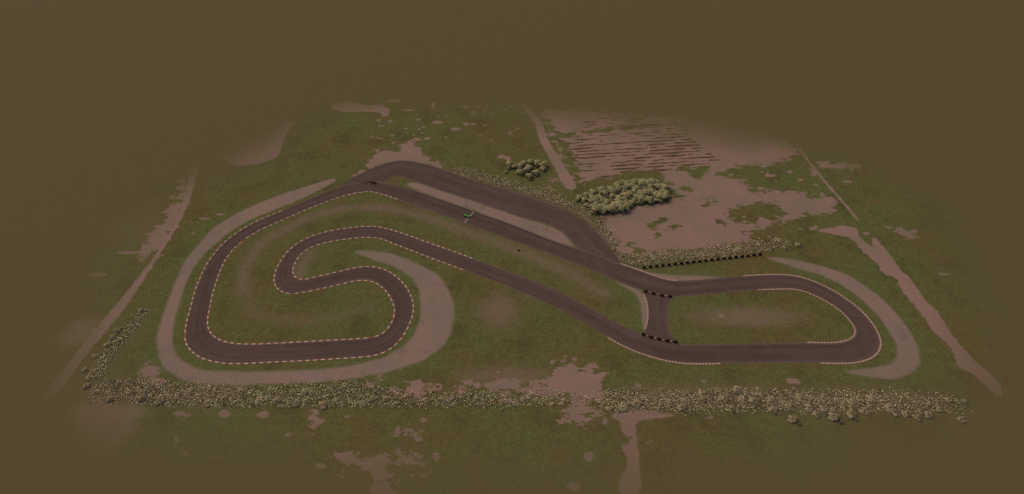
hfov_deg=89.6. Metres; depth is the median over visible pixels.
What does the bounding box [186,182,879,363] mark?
race track
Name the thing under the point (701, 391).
bush
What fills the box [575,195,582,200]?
tree
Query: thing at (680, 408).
bush
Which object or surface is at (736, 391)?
bush
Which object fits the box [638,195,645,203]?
tree
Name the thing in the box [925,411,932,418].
bush
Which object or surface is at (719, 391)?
bush
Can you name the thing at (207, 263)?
kerb
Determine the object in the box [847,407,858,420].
bush
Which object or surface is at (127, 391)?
bush
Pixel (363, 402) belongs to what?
bush
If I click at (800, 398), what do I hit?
bush
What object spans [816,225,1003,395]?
dirt path
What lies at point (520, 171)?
tree
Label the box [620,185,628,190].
tree
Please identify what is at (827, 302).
kerb
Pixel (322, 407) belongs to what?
bush
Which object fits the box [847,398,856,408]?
bush
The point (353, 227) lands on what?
kerb
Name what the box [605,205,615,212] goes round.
tree
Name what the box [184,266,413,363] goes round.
kerb
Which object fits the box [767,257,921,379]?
gravel trap
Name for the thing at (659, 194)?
tree
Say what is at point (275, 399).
bush
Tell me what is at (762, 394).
bush
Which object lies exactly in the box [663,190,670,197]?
tree
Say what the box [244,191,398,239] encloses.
kerb
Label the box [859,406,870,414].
bush
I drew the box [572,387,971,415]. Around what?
scrub
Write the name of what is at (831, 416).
bush
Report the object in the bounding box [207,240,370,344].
kerb
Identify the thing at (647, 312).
kerb
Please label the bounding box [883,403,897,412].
bush
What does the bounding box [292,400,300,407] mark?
bush
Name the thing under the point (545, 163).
tree
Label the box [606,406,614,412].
bush
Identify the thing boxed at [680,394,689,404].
bush
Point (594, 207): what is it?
tree
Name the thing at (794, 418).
bush
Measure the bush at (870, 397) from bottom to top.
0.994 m
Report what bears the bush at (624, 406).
on the ground
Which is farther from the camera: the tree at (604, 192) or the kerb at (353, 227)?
the tree at (604, 192)
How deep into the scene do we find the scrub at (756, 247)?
232.37 m
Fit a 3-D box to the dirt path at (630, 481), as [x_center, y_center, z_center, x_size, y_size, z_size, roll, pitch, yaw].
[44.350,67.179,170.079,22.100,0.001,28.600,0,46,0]
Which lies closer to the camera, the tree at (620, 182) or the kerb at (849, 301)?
the kerb at (849, 301)
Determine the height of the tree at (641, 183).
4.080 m
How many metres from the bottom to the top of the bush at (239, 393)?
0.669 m
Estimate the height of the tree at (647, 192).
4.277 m
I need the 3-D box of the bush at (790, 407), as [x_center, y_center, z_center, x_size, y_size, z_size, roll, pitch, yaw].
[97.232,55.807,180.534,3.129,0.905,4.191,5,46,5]
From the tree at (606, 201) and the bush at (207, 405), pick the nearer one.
the bush at (207, 405)
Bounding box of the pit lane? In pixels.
[333,160,620,262]
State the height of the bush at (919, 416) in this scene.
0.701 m
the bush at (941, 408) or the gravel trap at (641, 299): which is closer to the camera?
the bush at (941, 408)
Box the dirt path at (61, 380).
[42,162,198,397]
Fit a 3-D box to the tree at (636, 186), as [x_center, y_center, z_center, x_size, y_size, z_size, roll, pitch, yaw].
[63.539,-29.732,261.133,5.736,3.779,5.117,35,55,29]
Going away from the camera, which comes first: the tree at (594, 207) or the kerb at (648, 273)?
the kerb at (648, 273)
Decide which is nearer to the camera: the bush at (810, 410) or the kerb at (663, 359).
the bush at (810, 410)
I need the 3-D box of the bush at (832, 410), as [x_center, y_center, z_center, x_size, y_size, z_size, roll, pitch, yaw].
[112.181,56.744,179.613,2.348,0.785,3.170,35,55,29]
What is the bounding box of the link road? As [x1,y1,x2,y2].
[641,290,681,343]
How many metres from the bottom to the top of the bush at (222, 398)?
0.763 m
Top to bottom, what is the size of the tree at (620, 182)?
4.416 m
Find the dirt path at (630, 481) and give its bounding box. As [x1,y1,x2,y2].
[612,410,671,493]
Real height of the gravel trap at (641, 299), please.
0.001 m
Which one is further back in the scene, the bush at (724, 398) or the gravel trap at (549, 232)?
the gravel trap at (549, 232)
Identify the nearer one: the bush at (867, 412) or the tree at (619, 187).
the bush at (867, 412)
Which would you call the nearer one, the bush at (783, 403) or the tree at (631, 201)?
the bush at (783, 403)
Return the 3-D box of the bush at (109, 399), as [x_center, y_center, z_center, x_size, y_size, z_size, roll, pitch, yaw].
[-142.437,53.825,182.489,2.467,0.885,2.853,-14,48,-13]
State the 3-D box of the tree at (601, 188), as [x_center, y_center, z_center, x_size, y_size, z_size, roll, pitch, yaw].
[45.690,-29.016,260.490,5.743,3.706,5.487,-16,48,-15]
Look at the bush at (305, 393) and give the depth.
184.13 m
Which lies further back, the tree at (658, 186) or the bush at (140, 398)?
the tree at (658, 186)
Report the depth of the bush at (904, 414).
178.42 m
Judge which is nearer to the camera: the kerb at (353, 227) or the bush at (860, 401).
the bush at (860, 401)
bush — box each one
[106,396,113,402]
[113,327,121,333]
[124,389,132,395]
[138,394,145,402]
[154,395,165,405]
[186,388,194,394]
[204,399,214,406]
[218,395,227,402]
[236,387,244,395]
[254,396,264,404]
[271,396,280,403]
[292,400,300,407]
[300,388,306,395]
[319,401,330,409]
[359,400,367,407]
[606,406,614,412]
[618,403,627,411]
[631,397,641,406]
[655,402,664,408]
[664,399,674,406]
[677,403,686,411]
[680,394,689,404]
[698,389,706,398]
[699,394,707,403]
[713,387,722,393]
[718,394,728,403]
[727,406,735,412]
[733,385,741,393]
[734,247,741,252]
[736,396,746,404]
[748,397,759,407]
[759,392,766,398]
[765,395,776,405]
[767,402,778,413]
[780,400,789,408]
[785,402,793,411]
[788,415,800,425]
[795,393,804,402]
[804,404,815,412]
[812,410,819,418]
[819,406,828,415]
[828,412,843,423]
[830,407,837,413]
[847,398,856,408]
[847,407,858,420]
[856,398,864,405]
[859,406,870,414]
[866,394,876,403]
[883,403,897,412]
[892,410,900,416]
[901,411,910,416]
[912,414,922,421]
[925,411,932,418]
[935,403,944,412]
[956,416,965,422]
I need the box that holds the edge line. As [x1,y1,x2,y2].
[411,189,574,248]
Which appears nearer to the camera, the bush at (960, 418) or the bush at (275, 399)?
the bush at (960, 418)
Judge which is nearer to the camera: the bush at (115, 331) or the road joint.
the bush at (115, 331)
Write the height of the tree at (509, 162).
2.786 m
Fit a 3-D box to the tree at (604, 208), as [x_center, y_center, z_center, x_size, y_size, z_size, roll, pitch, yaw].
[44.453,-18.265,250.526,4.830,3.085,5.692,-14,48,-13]
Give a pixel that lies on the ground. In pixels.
(894, 128)
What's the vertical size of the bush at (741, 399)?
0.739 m
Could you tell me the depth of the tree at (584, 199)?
254.75 m
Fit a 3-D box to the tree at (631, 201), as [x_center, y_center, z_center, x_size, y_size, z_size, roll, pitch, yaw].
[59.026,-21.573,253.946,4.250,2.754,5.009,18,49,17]
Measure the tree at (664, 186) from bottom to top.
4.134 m
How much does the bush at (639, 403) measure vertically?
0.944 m
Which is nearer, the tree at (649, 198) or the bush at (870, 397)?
the bush at (870, 397)
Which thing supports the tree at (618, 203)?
on the ground
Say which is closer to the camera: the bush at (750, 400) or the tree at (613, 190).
the bush at (750, 400)
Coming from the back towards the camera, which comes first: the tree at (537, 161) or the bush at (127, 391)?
the tree at (537, 161)
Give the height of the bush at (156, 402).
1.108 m
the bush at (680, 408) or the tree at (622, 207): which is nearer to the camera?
the bush at (680, 408)
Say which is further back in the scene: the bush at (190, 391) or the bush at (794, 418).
the bush at (190, 391)
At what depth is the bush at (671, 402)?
181.36 m
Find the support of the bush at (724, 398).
on the ground
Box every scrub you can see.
[85,309,147,381]
[90,378,569,408]
[448,167,621,247]
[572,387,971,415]
[616,236,791,265]
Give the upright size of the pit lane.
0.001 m
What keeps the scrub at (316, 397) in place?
on the ground
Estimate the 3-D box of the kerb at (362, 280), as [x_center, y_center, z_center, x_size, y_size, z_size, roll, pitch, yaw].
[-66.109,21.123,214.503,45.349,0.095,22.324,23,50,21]
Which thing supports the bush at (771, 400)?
on the ground
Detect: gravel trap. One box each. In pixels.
[155,178,454,385]
[405,183,574,246]
[614,281,646,328]
[638,268,718,280]
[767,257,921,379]
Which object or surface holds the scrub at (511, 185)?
on the ground
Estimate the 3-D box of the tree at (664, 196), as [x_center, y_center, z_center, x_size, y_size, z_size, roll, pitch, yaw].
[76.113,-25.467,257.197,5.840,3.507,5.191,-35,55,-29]
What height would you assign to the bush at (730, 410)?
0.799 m
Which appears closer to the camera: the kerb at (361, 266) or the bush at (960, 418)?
the bush at (960, 418)
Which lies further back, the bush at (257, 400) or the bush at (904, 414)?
the bush at (257, 400)
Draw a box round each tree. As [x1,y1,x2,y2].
[506,160,513,166]
[516,169,523,173]
[534,159,541,166]
[539,160,548,166]
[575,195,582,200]
[581,197,587,202]
[590,204,601,213]
[591,196,599,201]
[597,186,606,190]
[598,189,608,197]
[601,205,606,213]
[603,199,610,203]
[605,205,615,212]
[608,187,617,194]
[609,193,615,200]
[612,184,621,192]
[613,200,624,207]
[614,180,624,185]
[616,204,625,210]
[619,191,629,199]
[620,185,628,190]
[624,203,631,211]
[628,200,635,206]
[632,184,641,189]
[638,179,646,187]
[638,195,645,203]
[643,189,652,195]
[646,195,654,202]
[650,191,657,198]
[652,183,661,189]
[654,192,662,201]
[660,183,669,190]
[660,194,670,198]
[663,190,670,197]
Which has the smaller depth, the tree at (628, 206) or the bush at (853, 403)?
the bush at (853, 403)
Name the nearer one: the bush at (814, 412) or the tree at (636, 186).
the bush at (814, 412)
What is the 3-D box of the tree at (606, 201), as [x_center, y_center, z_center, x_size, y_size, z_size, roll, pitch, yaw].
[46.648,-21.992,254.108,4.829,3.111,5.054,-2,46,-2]
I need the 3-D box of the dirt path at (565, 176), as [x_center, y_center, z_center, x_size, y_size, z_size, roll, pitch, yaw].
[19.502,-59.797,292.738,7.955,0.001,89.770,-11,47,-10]
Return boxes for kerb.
[184,210,282,334]
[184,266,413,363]
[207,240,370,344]
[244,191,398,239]
[274,226,470,293]
[292,237,464,279]
[295,280,394,337]
[607,337,719,364]
[620,263,676,280]
[643,294,648,329]
[743,274,881,363]
[757,288,855,342]
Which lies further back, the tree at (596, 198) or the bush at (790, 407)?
the tree at (596, 198)
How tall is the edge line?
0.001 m
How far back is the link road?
207.53 m
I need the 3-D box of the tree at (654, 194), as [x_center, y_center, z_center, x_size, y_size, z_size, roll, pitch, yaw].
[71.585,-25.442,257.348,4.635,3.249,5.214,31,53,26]
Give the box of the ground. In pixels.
[0,0,1023,493]
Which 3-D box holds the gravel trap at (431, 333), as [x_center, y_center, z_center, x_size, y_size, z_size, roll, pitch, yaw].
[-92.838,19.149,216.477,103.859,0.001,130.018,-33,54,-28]
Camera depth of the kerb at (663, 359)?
193.71 m
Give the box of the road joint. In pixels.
[410,190,573,249]
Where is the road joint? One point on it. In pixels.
(494, 219)
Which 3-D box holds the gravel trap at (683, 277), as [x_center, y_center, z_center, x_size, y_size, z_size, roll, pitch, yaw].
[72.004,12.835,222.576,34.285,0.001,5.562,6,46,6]
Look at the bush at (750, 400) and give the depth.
181.58 m
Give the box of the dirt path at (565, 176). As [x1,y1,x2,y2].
[520,103,577,190]
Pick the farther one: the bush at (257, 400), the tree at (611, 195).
the tree at (611, 195)
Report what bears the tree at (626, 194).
on the ground
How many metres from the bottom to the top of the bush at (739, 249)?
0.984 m
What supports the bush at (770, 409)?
on the ground
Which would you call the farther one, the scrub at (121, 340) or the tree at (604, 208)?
the tree at (604, 208)
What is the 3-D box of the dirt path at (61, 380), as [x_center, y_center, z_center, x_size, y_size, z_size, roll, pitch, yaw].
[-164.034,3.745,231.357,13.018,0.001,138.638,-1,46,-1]
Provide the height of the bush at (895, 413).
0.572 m
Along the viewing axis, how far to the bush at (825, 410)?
179.50 m
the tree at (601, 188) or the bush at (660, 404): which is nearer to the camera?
the bush at (660, 404)
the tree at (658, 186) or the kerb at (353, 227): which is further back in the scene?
the tree at (658, 186)
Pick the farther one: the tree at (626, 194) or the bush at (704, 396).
the tree at (626, 194)

